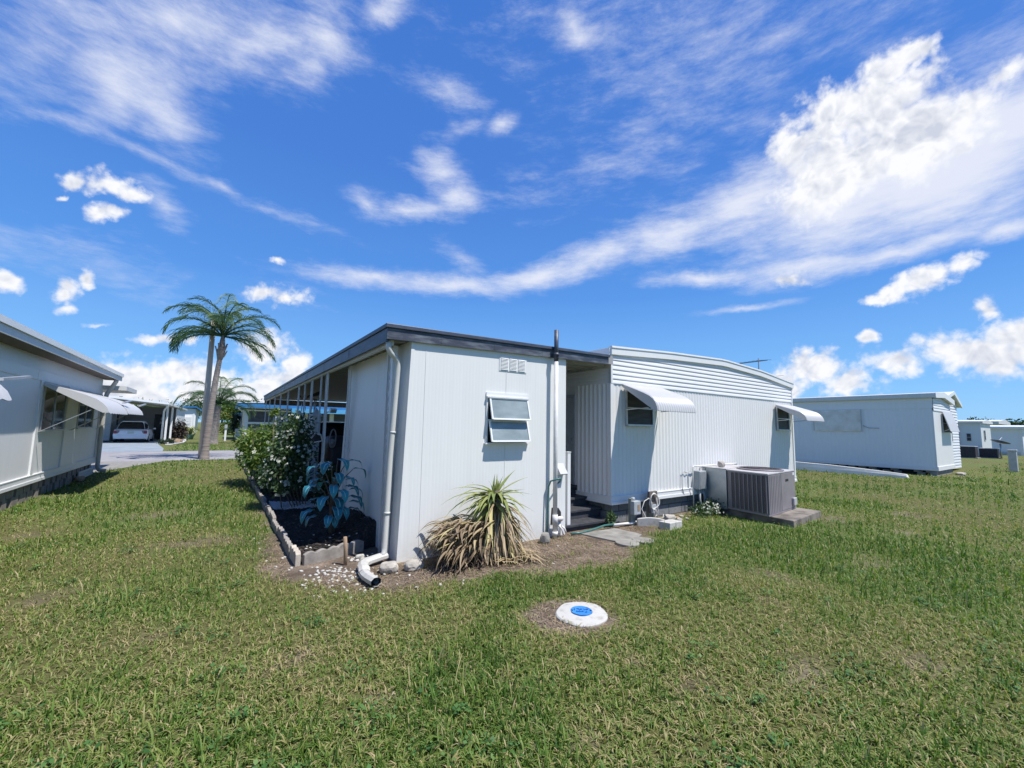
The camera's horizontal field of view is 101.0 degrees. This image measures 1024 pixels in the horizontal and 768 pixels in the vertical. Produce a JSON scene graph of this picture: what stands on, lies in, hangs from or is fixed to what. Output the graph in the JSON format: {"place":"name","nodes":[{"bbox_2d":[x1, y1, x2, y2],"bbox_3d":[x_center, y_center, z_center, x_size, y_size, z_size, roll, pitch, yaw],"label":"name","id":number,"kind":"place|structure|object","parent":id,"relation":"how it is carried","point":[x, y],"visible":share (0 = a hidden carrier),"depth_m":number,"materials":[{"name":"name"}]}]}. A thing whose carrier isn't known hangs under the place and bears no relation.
{"place":"outdoors","nodes":[
{"label":"outdoors","id":0,"kind":"place"},
{"bbox_2d":[91,460,166,472],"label":"path","id":1,"kind":"structure","parent":0,"point":[112,465],"depth_m":15.07,"materials":[{"name":"concrete"}]},
{"bbox_2d":[96,440,163,451],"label":"driveway","id":2,"kind":"structure","parent":0,"point":[126,446],"depth_m":25.58,"materials":[{"name":"concrete"}]},
{"bbox_2d":[112,421,155,441],"bbox_3d":[-28.105,3.525,31.457,2.230,1.530,4.185,5,-7,-34],"label":"parked car","id":3,"kind":"object","parent":2,"relation":"on","point":[131,430],"visible":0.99,"depth_m":30.00,"materials":[{"name":"white paint"}]},
{"bbox_2d":[100,450,244,461],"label":"road","id":4,"kind":"structure","parent":0,"point":[149,456],"depth_m":19.12,"materials":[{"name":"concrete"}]},
{"bbox_2d":[0,422,1023,767],"bbox_3d":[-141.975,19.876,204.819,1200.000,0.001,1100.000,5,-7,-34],"label":"ground","id":5,"kind":"structure","parent":0,"point":[968,464],"depth_m":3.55,"materials":[{"name":"plant"}]},
{"bbox_2d":[0,314,145,510],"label":"mobile home","id":6,"kind":"object","parent":5,"relation":"on","point":[55,404],"visible":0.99,"depth_m":8.52,"materials":[{"name":"metal"}]},
{"bbox_2d":[38,383,67,431],"bbox_3d":[-9.782,0.515,9.035,0.055,0.973,1.560,5,-7,-34],"label":"window","id":7,"kind":"structure","parent":6,"relation":"in","point":[54,404],"depth_m":8.95,"materials":[{"name":"glass"}]},
{"bbox_2d":[76,391,94,428],"bbox_3d":[-11.258,0.696,11.168,0.055,0.953,1.560,5,-7,-34],"label":"window","id":8,"kind":"structure","parent":6,"relation":"in","point":[88,416],"depth_m":11.09,"materials":[{"name":"glass"}]},
{"bbox_2d":[74,476,84,481],"bbox_3d":[-11.095,2.430,10.816,0.180,0.119,0.340,5,-7,-34],"label":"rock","id":9,"kind":"object","parent":5,"relation":"on","point":[78,478],"visible":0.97,"depth_m":10.74,"materials":[{"name":"grey stone"}]},
{"bbox_2d":[98,395,187,440],"bbox_3d":[-31.060,2.672,33.710,7.250,3.580,15.060,5,-7,-34],"label":"carport home","id":10,"kind":"object","parent":5,"relation":"on","point":[159,416],"visible":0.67,"depth_m":34.60,"materials":[{"name":"metal"}]},
{"bbox_2d":[115,414,119,424],"bbox_3d":[-29.975,2.666,32.059,0.055,0.963,1.060,5,-7,-34],"label":"window","id":11,"kind":"structure","parent":10,"relation":"in","point":[117,415],"depth_m":32.08,"materials":[{"name":"glass"}]},
{"bbox_2d":[153,414,168,438],"bbox_3d":[-29.763,3.611,35.731,0.900,2.070,0.079,5,-7,-34],"label":"door","id":12,"kind":"structure","parent":10,"relation":"in","point":[158,417],"depth_m":35.64,"materials":[{"name":"metal"}]},
{"bbox_2d":[156,438,175,443],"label":"plants","id":13,"kind":"object","parent":5,"relation":"on","point":[163,441],"visible":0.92,"depth_m":29.06,"materials":[{"name":"green plant"}]},
{"bbox_2d":[168,418,190,440],"bbox_3d":[-26.945,3.768,34.197,1.540,1.975,1.661,5,-7,-34],"label":"clipped bush","id":14,"kind":"object","parent":5,"relation":"on","point":[180,431],"visible":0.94,"depth_m":34.01,"materials":[{"name":"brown plant"}]},
{"bbox_2d":[186,429,195,439],"bbox_3d":[-28.161,4.369,36.911,0.689,0.962,0.799,2,-6,-7],"label":"shrub","id":15,"kind":"object","parent":5,"relation":"on","point":[191,436],"visible":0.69,"depth_m":36.83,"materials":[{"name":"green plant"}]},
{"bbox_2d":[180,398,202,418],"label":"tree","id":16,"kind":"object","parent":5,"relation":"on","point":[196,403],"visible":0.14,"depth_m":81.81,"materials":[{"name":"green plant"}]},
{"bbox_2d":[183,406,201,432],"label":"white outbuilding","id":17,"kind":"structure","parent":5,"relation":"on","point":[191,415],"depth_m":55.66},
{"bbox_2d":[184,416,191,427],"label":"shutter door","id":18,"kind":"structure","parent":17,"relation":"in","point":[188,419],"depth_m":55.40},
{"bbox_2d":[198,320,214,457],"bbox_3d":[-13.465,0.220,18.646,0.250,6.250,0.250,5,-7,-34],"label":"trunk","id":19,"kind":"object","parent":5,"relation":"on","point":[207,388],"visible":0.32,"depth_m":18.59,"materials":[{"name":"plant"}]},
{"bbox_2d":[173,376,257,443],"bbox_3d":[-21.375,1.958,30.535,5.058,4.851,4.717,5,-7,-34],"label":"palm tree","id":20,"kind":"object","parent":5,"relation":"on","point":[227,392],"visible":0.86,"depth_m":30.42,"materials":[{"name":"plant"}]},
{"bbox_2d":[197,398,234,430],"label":"tree","id":21,"kind":"object","parent":5,"relation":"on","point":[215,404],"visible":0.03,"depth_m":74.47,"materials":[{"name":"green plant"}]},
{"bbox_2d":[161,293,280,458],"bbox_3d":[-12.782,-0.281,18.497,4.395,7.153,3.766,5,-7,-34],"label":"palm tree","id":22,"kind":"object","parent":5,"relation":"on","point":[220,324],"visible":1,"depth_m":18.30,"materials":[{"name":"plant"}]},
{"bbox_2d":[218,419,230,434],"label":"shrub","id":23,"kind":"object","parent":5,"relation":"on","point":[224,423],"visible":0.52,"depth_m":51.68,"materials":[{"name":"green plant"}]},
{"bbox_2d":[227,422,239,433],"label":"shrub","id":24,"kind":"object","parent":5,"relation":"on","point":[230,430],"visible":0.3,"depth_m":50.06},
{"bbox_2d":[218,397,251,432],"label":"tree","id":25,"kind":"object","parent":5,"relation":"on","point":[226,410],"visible":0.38,"depth_m":60.63,"materials":[{"name":"green plant"}]},
{"bbox_2d":[229,410,240,437],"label":"dark shrub","id":26,"kind":"object","parent":5,"relation":"on","point":[235,420],"visible":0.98,"depth_m":41.16,"materials":[{"name":"green plant"}]},
{"bbox_2d":[260,495,266,502],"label":"edging block","id":27,"kind":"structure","parent":5,"relation":"on","point":[262,497],"depth_m":8.38,"materials":[{"name":"concrete"}]},
{"bbox_2d":[262,501,267,511],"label":"edging block","id":28,"kind":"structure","parent":5,"relation":"on","point":[264,504],"depth_m":7.81,"materials":[{"name":"concrete"}]},
{"bbox_2d":[266,505,271,517],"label":"edging block","id":29,"kind":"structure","parent":5,"relation":"on","point":[268,508],"depth_m":7.30,"materials":[{"name":"concrete"}]},
{"bbox_2d":[269,511,275,520],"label":"edging block","id":30,"kind":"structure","parent":5,"relation":"on","point":[272,516],"depth_m":6.79,"materials":[{"name":"concrete"}]},
{"bbox_2d":[271,519,279,533],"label":"edging block","id":31,"kind":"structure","parent":5,"relation":"on","point":[275,525],"depth_m":6.27,"materials":[{"name":"concrete"}]},
{"bbox_2d":[251,457,313,497],"bbox_3d":[-5.069,2.005,9.314,1.079,0.951,2.169,6,-8,-40],"label":"dark bush","id":32,"kind":"object","parent":5,"relation":"on","point":[262,478],"visible":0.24,"depth_m":8.99,"materials":[{"name":"green plant"}]},
{"bbox_2d":[277,526,287,541],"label":"edging block","id":33,"kind":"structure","parent":5,"relation":"on","point":[281,532],"depth_m":5.86,"materials":[{"name":"concrete"}]},
{"bbox_2d":[282,535,292,556],"bbox_3d":[-2.839,2.057,5.327,0.050,0.185,0.600,5,-7,-34],"label":"edging block","id":34,"kind":"object","parent":5,"relation":"on","point":[286,543],"depth_m":5.26,"materials":[{"name":"concrete"}]},
{"bbox_2d":[235,402,345,439],"bbox_3d":[-20.123,3.999,44.311,15.010,3.500,8.700,5,-7,-34],"label":"porch home","id":35,"kind":"object","parent":5,"relation":"on","point":[259,418],"visible":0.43,"depth_m":39.24,"materials":[{"name":"metal"}]},
{"bbox_2d":[247,410,275,423],"bbox_3d":[-23.097,3.028,38.939,2.300,1.210,0.055,5,-7,-34],"label":"window","id":36,"kind":"structure","parent":35,"relation":"in","point":[260,416],"depth_m":38.85,"materials":[{"name":"glass"}]},
{"bbox_2d":[280,411,302,423],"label":"window","id":37,"kind":"structure","parent":35,"relation":"in","point":[291,414],"depth_m":40.07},
{"bbox_2d":[306,413,330,421],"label":"window","id":38,"kind":"structure","parent":35,"relation":"in","point":[328,415],"depth_m":41.95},
{"bbox_2d":[332,414,344,421],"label":"window","id":39,"kind":"structure","parent":35,"relation":"in","point":[336,417],"depth_m":42.76,"materials":[{"name":"glass"}]},
{"bbox_2d":[289,545,300,566],"bbox_3d":[-2.524,2.009,4.903,0.055,0.205,0.400,5,-7,-35],"label":"edging block","id":40,"kind":"object","parent":5,"relation":"on","point":[295,555],"depth_m":4.79,"materials":[{"name":"concrete"}]},
{"bbox_2d":[242,459,375,563],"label":"mulch","id":41,"kind":"object","parent":5,"relation":"on","point":[367,535],"visible":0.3,"depth_m":5.95,"materials":[{"name":"brown plant"}]},
{"bbox_2d":[230,420,290,487],"bbox_3d":[-6.396,1.709,10.725,3.394,1.651,1.354,-4,-8,40],"label":"bright bush","id":42,"kind":"object","parent":41,"relation":"on","point":[251,449],"visible":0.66,"depth_m":10.35,"materials":[{"name":"green plant"}]},
{"bbox_2d":[268,408,280,450],"bbox_3d":[-5.386,1.450,9.410,0.285,1.928,0.297,5,-7,-34],"label":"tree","id":43,"kind":"object","parent":41,"relation":"on","point":[275,411],"visible":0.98,"depth_m":9.49,"materials":[{"name":"green plant"}]},
{"bbox_2d":[269,501,326,509],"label":"gravel","id":44,"kind":"structure","parent":41,"relation":"on","point":[277,505],"depth_m":7.81,"materials":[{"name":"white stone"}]},
{"bbox_2d":[259,410,318,508],"bbox_3d":[-4.181,1.388,7.974,1.008,1.813,1.148,5,-7,-34],"label":"jasmine bush","id":45,"kind":"object","parent":44,"relation":"on","point":[292,435],"visible":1,"depth_m":7.81,"materials":[{"name":"green plant"}]},
{"bbox_2d":[309,459,339,507],"bbox_3d":[-3.371,1.849,7.728,0.613,0.986,0.689,5,-7,-34],"label":"plant","id":46,"kind":"object","parent":41,"relation":"on","point":[314,494],"visible":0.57,"depth_m":7.64,"materials":[{"name":"green plant"}]},
{"bbox_2d":[300,458,365,533],"bbox_3d":[-2.458,1.541,5.809,0.860,1.030,0.670,5,-7,-34],"label":"broadleaf plant","id":47,"kind":"object","parent":41,"relation":"on","point":[336,510],"visible":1,"depth_m":5.65,"materials":[{"name":"blue plant"}]},
{"bbox_2d":[302,546,339,565],"bbox_3d":[-2.228,2.026,4.936,0.055,0.190,0.420,-4,-8,41],"label":"edging block","id":48,"kind":"object","parent":5,"relation":"on","point":[320,555],"depth_m":4.91,"materials":[{"name":"concrete"}]},
{"bbox_2d":[343,536,346,565],"bbox_3d":[-1.905,1.931,4.812,0.040,0.367,0.056,-3,-7,33],"label":"stake","id":49,"kind":"object","parent":5,"relation":"on","point":[345,551],"visible":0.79,"depth_m":4.80,"materials":[{"name":"brown wood"}]},
{"bbox_2d":[337,540,363,556],"bbox_3d":[-2.009,2.054,5.225,0.055,0.200,0.360,-3,-7,36],"label":"edging block","id":50,"kind":"object","parent":5,"relation":"on","point":[355,546],"depth_m":5.24,"materials":[{"name":"concrete"}]},
{"bbox_2d":[355,554,364,558],"bbox_3d":[-1.813,2.056,5.027,0.108,0.046,0.059,6,-8,-40],"label":"rock","id":51,"kind":"object","parent":5,"relation":"on","point":[359,556],"visible":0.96,"depth_m":5.00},
{"bbox_2d":[357,553,388,586],"bbox_3d":[-1.519,1.982,4.530,0.305,0.098,0.925,2,-6,-11],"label":"drain spout","id":52,"kind":"object","parent":5,"relation":"on","point":[365,574],"visible":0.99,"depth_m":4.43,"materials":[{"name":"paint"}]},
{"bbox_2d":[379,561,398,573],"bbox_3d":[-1.345,1.998,4.599,0.198,0.099,0.176,5,-7,-34],"label":"rock","id":53,"kind":"object","parent":5,"relation":"on","point":[388,567],"visible":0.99,"depth_m":4.54,"materials":[{"name":"stone"}]},
{"bbox_2d":[403,558,423,570],"bbox_3d":[-1.092,2.014,4.708,0.165,0.099,0.225,-5,-8,44],"label":"rock","id":54,"kind":"object","parent":5,"relation":"on","point":[415,564],"visible":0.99,"depth_m":4.65,"materials":[{"name":"stone"}]},
{"bbox_2d":[264,323,612,562],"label":"carport shed","id":55,"kind":"structure","parent":5,"relation":"on","point":[434,418],"depth_m":5.78,"materials":[{"name":"metal"}]},
{"bbox_2d":[308,391,319,410],"bbox_3d":[-5.680,0.459,12.125,0.420,0.740,0.166,5,-7,-34],"label":"wind chime","id":56,"kind":"object","parent":55,"relation":"hanging from","point":[316,394],"visible":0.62,"depth_m":12.14,"materials":[{"name":"metal"}]},
{"bbox_2d":[312,433,322,442],"bbox_3d":[-3.616,1.004,7.834,0.197,0.174,0.065,5,-7,-34],"label":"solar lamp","id":57,"kind":"object","parent":55,"relation":"attached to","point":[316,438],"visible":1,"depth_m":7.82,"materials":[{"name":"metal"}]},
{"bbox_2d":[327,408,336,412],"bbox_3d":[-3.409,0.510,7.967,0.204,0.104,0.134,-3,-7,37],"label":"floodlight","id":58,"kind":"object","parent":55,"relation":"attached to","point":[332,410],"visible":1,"depth_m":7.91,"materials":[{"name":"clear glass"}]},
{"bbox_2d":[329,429,336,447],"bbox_3d":[-3.523,1.070,8.283,0.140,0.382,0.105,5,-7,-34],"label":"oval ornament","id":59,"kind":"object","parent":55,"relation":"hanging from","point":[332,443],"visible":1,"depth_m":8.25,"materials":[{"name":"wicker"}]},
{"bbox_2d":[484,392,530,443],"bbox_3d":[-0.035,0.482,5.882,0.740,0.705,0.123,5,-7,-34],"label":"window","id":60,"kind":"structure","parent":55,"relation":"in","point":[508,416],"depth_m":5.85,"materials":[{"name":"white glass"}]},
{"bbox_2d":[546,478,560,531],"bbox_3d":[0.622,1.810,6.216,0.207,0.868,0.193,0,-6,14],"label":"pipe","id":61,"kind":"object","parent":55,"relation":"hanging from","point":[559,479],"visible":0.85,"depth_m":6.16,"materials":[{"name":"plastic"}]},
{"bbox_2d":[413,471,543,573],"bbox_3d":[-0.349,1.593,5.045,1.669,1.026,0.881,4,-6,-25],"label":"yucca","id":62,"kind":"object","parent":5,"relation":"on","point":[491,531],"visible":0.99,"depth_m":4.95,"materials":[{"name":"green plant"}]},
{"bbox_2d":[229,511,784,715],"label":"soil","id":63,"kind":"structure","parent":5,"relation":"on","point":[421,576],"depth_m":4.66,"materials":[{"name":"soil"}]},
{"bbox_2d":[0,503,1023,767],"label":"lawn weeds","id":64,"kind":"object","parent":5,"relation":"on","point":[492,739],"visible":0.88,"depth_m":2.47,"materials":[{"name":"green plant"}]},
{"bbox_2d":[540,532,549,543],"bbox_3d":[0.462,2.153,5.897,0.141,0.132,0.162,-1,-6,21],"label":"rock","id":65,"kind":"object","parent":5,"relation":"on","point":[544,537],"visible":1,"depth_m":5.83,"materials":[{"name":"stone"}]},
{"bbox_2d":[565,452,570,524],"bbox_3d":[0.875,1.685,6.630,0.079,1.228,0.079,5,-7,-34],"label":"rail post","id":66,"kind":"object","parent":5,"relation":"on","point":[567,486],"visible":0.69,"depth_m":6.61,"materials":[{"name":"metal"}]},
{"bbox_2d":[555,602,607,627],"bbox_3d":[0.598,1.989,3.644,0.482,0.066,0.457,5,-7,-34],"label":"utility cover","id":67,"kind":"object","parent":5,"relation":"on","point":[587,615],"visible":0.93,"depth_m":3.59,"materials":[{"name":"white concrete"}]},
{"bbox_2d":[565,484,607,531],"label":"porch steps","id":68,"kind":"structure","parent":5,"relation":"on","point":[584,514],"depth_m":7.07,"materials":[{"name":"concrete"}]},
{"bbox_2d":[570,523,613,534],"bbox_3d":[1.276,2.252,6.558,0.944,0.072,0.066,5,-7,-35],"label":"garden hose","id":69,"kind":"object","parent":5,"relation":"on","point":[589,530],"visible":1,"depth_m":6.49,"materials":[{"name":"rubber"}]},
{"bbox_2d":[581,528,641,541],"bbox_3d":[1.532,2.297,6.373,0.737,0.062,0.708,-5,-8,44],"label":"paving slab","id":70,"kind":"object","parent":5,"relation":"on","point":[613,534],"depth_m":6.33,"materials":[{"name":"concrete"}]},
{"bbox_2d":[604,509,618,526],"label":"weeds","id":71,"kind":"object","parent":5,"relation":"on","point":[611,516],"visible":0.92,"depth_m":6.92,"materials":[{"name":"green plant"}]},
{"bbox_2d":[613,521,636,525],"bbox_3d":[1.978,2.317,7.045,0.815,0.055,0.086,5,-7,-36],"label":"water pipe","id":72,"kind":"object","parent":5,"relation":"on","point":[624,523],"visible":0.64,"depth_m":6.93,"materials":[{"name":"white plastic"}]},
{"bbox_2d":[615,539,638,547],"bbox_3d":[1.614,2.237,5.882,0.330,0.064,0.336,5,-7,-34],"label":"stepping stone","id":73,"kind":"object","parent":5,"relation":"on","point":[623,542],"visible":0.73,"depth_m":5.85,"materials":[{"name":"concrete"}]},
{"bbox_2d":[628,497,640,525],"bbox_3d":[2.045,2.137,7.067,0.170,0.460,0.160,5,-7,-34],"label":"meter post","id":74,"kind":"object","parent":5,"relation":"on","point":[634,507],"visible":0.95,"depth_m":7.04,"materials":[{"name":"grey paint"}]},
{"bbox_2d":[632,537,653,544],"bbox_3d":[1.883,2.262,6.054,0.310,0.060,0.308,5,-7,-34],"label":"stepping stone","id":75,"kind":"object","parent":5,"relation":"on","point":[641,539],"visible":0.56,"depth_m":6.04,"materials":[{"name":"concrete"}]},
{"bbox_2d":[637,517,663,526],"bbox_3d":[2.319,2.315,7.034,0.460,0.170,0.060,1,-6,6],"label":"edging piece","id":76,"kind":"object","parent":5,"relation":"on","point":[649,521],"visible":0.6,"depth_m":7.01,"materials":[{"name":"white concrete"}]},
{"bbox_2d":[646,491,657,516],"bbox_3d":[2.462,2.152,7.431,0.220,0.520,0.155,5,-7,-34],"label":"meter post","id":77,"kind":"object","parent":5,"relation":"on","point":[649,510],"visible":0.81,"depth_m":7.40,"materials":[{"name":"grey metal"}]},
{"bbox_2d":[641,493,659,516],"bbox_3d":[2.433,2.126,7.221,0.505,0.480,0.203,5,-7,-34],"label":"cable coil","id":78,"kind":"object","parent":77,"relation":"hanging from","point":[650,503],"visible":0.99,"depth_m":7.30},
{"bbox_2d":[659,519,681,530],"bbox_3d":[2.598,2.308,6.911,0.404,0.135,0.200,6,-8,-41],"label":"concrete block","id":79,"kind":"object","parent":5,"relation":"on","point":[670,523],"depth_m":6.82,"materials":[{"name":"concrete"}]},
{"bbox_2d":[663,514,675,519],"bbox_3d":[2.687,2.267,7.177,0.216,0.079,0.185,5,-7,-34],"label":"rock","id":80,"kind":"object","parent":79,"relation":"on","point":[668,516],"visible":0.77,"depth_m":7.11,"materials":[{"name":"stone"}]},
{"bbox_2d":[566,346,823,522],"bbox_3d":[1.214,1.459,13.962,7.047,3.179,13.269,5,-7,-34],"label":"mobile home","id":81,"kind":"object","parent":5,"relation":"on","point":[667,426],"visible":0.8,"depth_m":8.05,"materials":[{"name":"metal"}]},
{"bbox_2d":[566,395,574,484],"bbox_3d":[0.902,1.071,8.258,0.050,1.680,0.925,5,-7,-34],"label":"door","id":82,"kind":"structure","parent":81,"relation":"in","point":[570,399],"depth_m":7.99,"materials":[{"name":"grey paint"}]},
{"bbox_2d":[625,389,654,426],"bbox_3d":[2.313,0.424,7.607,0.750,0.673,0.055,5,-7,-34],"label":"window","id":83,"kind":"structure","parent":81,"relation":"in","point":[645,416],"depth_m":7.56,"materials":[{"name":"glass"}]},
{"bbox_2d":[739,358,783,375],"bbox_3d":[12.959,-0.232,22.680,3.314,2.350,1.501,4,-7,-27],"label":"tv antenna","id":84,"kind":"object","parent":81,"relation":"attached to","point":[758,361],"visible":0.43,"depth_m":22.78,"materials":[{"name":"metal"}]},
{"bbox_2d":[776,407,790,430],"bbox_3d":[6.925,0.873,10.760,0.670,0.633,0.055,5,-7,-34],"label":"window","id":85,"kind":"structure","parent":81,"relation":"in","point":[784,425],"depth_m":10.75,"materials":[{"name":"metal"}]},
{"bbox_2d":[687,497,725,517],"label":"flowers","id":86,"kind":"object","parent":5,"relation":"on","point":[711,507],"visible":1,"depth_m":8.01,"materials":[{"name":"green plant"}]},
{"bbox_2d":[720,507,820,527],"bbox_3d":[4.986,2.480,8.086,1.518,0.135,1.358,5,-7,-34],"label":"concrete pad","id":87,"kind":"object","parent":5,"relation":"on","point":[791,518],"visible":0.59,"depth_m":7.64,"materials":[{"name":"concrete"}]},
{"bbox_2d":[726,466,796,516],"bbox_3d":[4.792,2.025,8.169,1.422,0.776,0.879,6,-8,-39],"label":"air conditioner","id":88,"kind":"object","parent":87,"relation":"on","point":[767,491],"visible":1,"depth_m":7.80,"materials":[{"name":"beige metal"}]},
{"bbox_2d":[702,465,743,508],"bbox_3d":[4.487,2.108,8.662,1.187,0.812,0.498,5,-7,-34],"label":"air duct","id":89,"kind":"object","parent":88,"relation":"attached to","point":[717,483],"visible":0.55,"depth_m":8.32,"materials":[{"name":"metal"}]},
{"bbox_2d":[717,461,724,466],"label":"rough stone","id":90,"kind":"object","parent":89,"relation":"on","point":[720,463],"visible":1,"depth_m":8.49,"materials":[{"name":"stone"}]},
{"bbox_2d":[795,461,908,477],"bbox_3d":[12.356,3.507,18.105,0.312,0.360,6.859,6,-8,-39],"label":"long panel","id":91,"kind":"object","parent":5,"relation":"on","point":[824,468],"visible":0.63,"depth_m":16.86,"materials":[{"name":"metal"}]},
{"bbox_2d":[793,393,959,475],"bbox_3d":[13.673,2.572,23.404,3.150,3.346,15.172,5,-7,-34],"label":"mobile home","id":92,"kind":"object","parent":5,"relation":"on","point":[906,433],"visible":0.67,"depth_m":17.98,"materials":[{"name":"metal"}]},
{"bbox_2d":[941,413,951,432],"bbox_3d":[18.241,1.656,17.692,1.360,0.803,0.055,5,-7,-34],"label":"window","id":93,"kind":"structure","parent":92,"relation":"in","point":[944,425],"depth_m":17.51,"materials":[{"name":"glass"}]},
{"bbox_2d":[793,391,961,468],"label":"home addition","id":94,"kind":"structure","parent":5,"relation":"on","point":[955,437],"depth_m":19.85,"materials":[{"name":"metal"}]},
{"bbox_2d":[960,446,980,458],"bbox_3d":[32.934,4.911,30.509,1.100,0.850,1.150,5,-7,-34],"label":"condenser unit","id":95,"kind":"object","parent":5,"relation":"on","point":[968,451],"visible":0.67,"depth_m":30.14,"materials":[{"name":"metal"}]},
{"bbox_2d":[957,420,992,456],"bbox_3d":[36.646,4.396,34.650,4.300,2.854,3.450,5,-7,-34],"label":"home","id":96,"kind":"object","parent":5,"relation":"on","point":[975,433],"visible":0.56,"depth_m":32.83,"materials":[{"name":"metal"}]},
{"bbox_2d":[966,433,971,440],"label":"window","id":97,"kind":"structure","parent":96,"relation":"in","point":[968,435],"depth_m":32.78,"materials":[{"name":"glass"}]},
{"bbox_2d":[979,448,1000,458],"bbox_3d":[35.118,5.075,31.025,1.100,0.710,1.100,5,-7,-34],"label":"condenser unit","id":98,"kind":"object","parent":5,"relation":"on","point":[989,453],"visible":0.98,"depth_m":30.73,"materials":[{"name":"metal"}]},
{"bbox_2d":[967,416,1020,424],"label":"tree","id":99,"kind":"object","parent":5,"relation":"on","point":[1011,422],"visible":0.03,"depth_m":65.58,"materials":[{"name":"green plant"}]},
{"bbox_2d":[989,420,1010,424],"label":"home","id":100,"kind":"object","parent":5,"relation":"on","point":[1000,422],"visible":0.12,"depth_m":50.05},
{"bbox_2d":[991,437,1010,458],"bbox_3d":[35.285,4.603,30.427,0.978,1.535,0.970,5,-7,-34],"label":"satellite dish","id":101,"kind":"object","parent":5,"relation":"on","point":[1000,447],"visible":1,"depth_m":30.38,"materials":[{"name":"metal"}]},
{"bbox_2d":[990,425,1023,455],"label":"home","id":102,"kind":"object","parent":5,"relation":"on","point":[1013,435],"visible":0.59,"depth_m":36.31,"materials":[{"name":"white"}]},
{"bbox_2d":[1007,449,1018,471],"bbox_3d":[23.008,3.513,19.363,0.340,1.000,0.300,5,-7,-34],"label":"utility post","id":103,"kind":"object","parent":5,"relation":"on","point":[1013,460],"visible":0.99,"depth_m":19.27,"materials":[{"name":"grey paint"}]},
{"bbox_2d":[1006,418,1023,424],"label":"tree","id":104,"kind":"object","parent":5,"relation":"on","point":[1022,423],"visible":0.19,"depth_m":67.11,"materials":[{"name":"green plant"}]},
{"bbox_2d":[0,0,1023,422],"label":"sky","id":105,"kind":"structure","parent":0,"point":[830,193],"materials":[{"name":"blue"}]},
{"label":"carport floor","id":106,"kind":"structure","parent":0,"visible":0},
{"bbox_2d":[275,408,321,483],"bbox_3d":[-7.462,1.912,14.238,0.250,1.988,8.750,5,-7,-34],"label":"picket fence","id":107,"kind":"object","parent":106,"relation":"on","point":[315,412],"visible":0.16,"depth_m":10.72,"materials":[{"name":"white"}]},
{"bbox_2d":[303,421,344,467],"bbox_3d":[-6.691,2.155,14.820,2.110,1.668,4.385,5,-7,-34],"label":"parked car","id":108,"kind":"object","parent":106,"relation":"on","point":[338,427],"depth_m":13.35,"materials":[{"name":"black paint"}]},
{"bbox_2d":[319,435,342,501],"bbox_3d":[-3.603,1.743,8.694,0.617,1.355,0.702,5,-7,-34],"label":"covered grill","id":109,"kind":"object","parent":106,"relation":"on","point":[334,454],"visible":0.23,"depth_m":8.41,"materials":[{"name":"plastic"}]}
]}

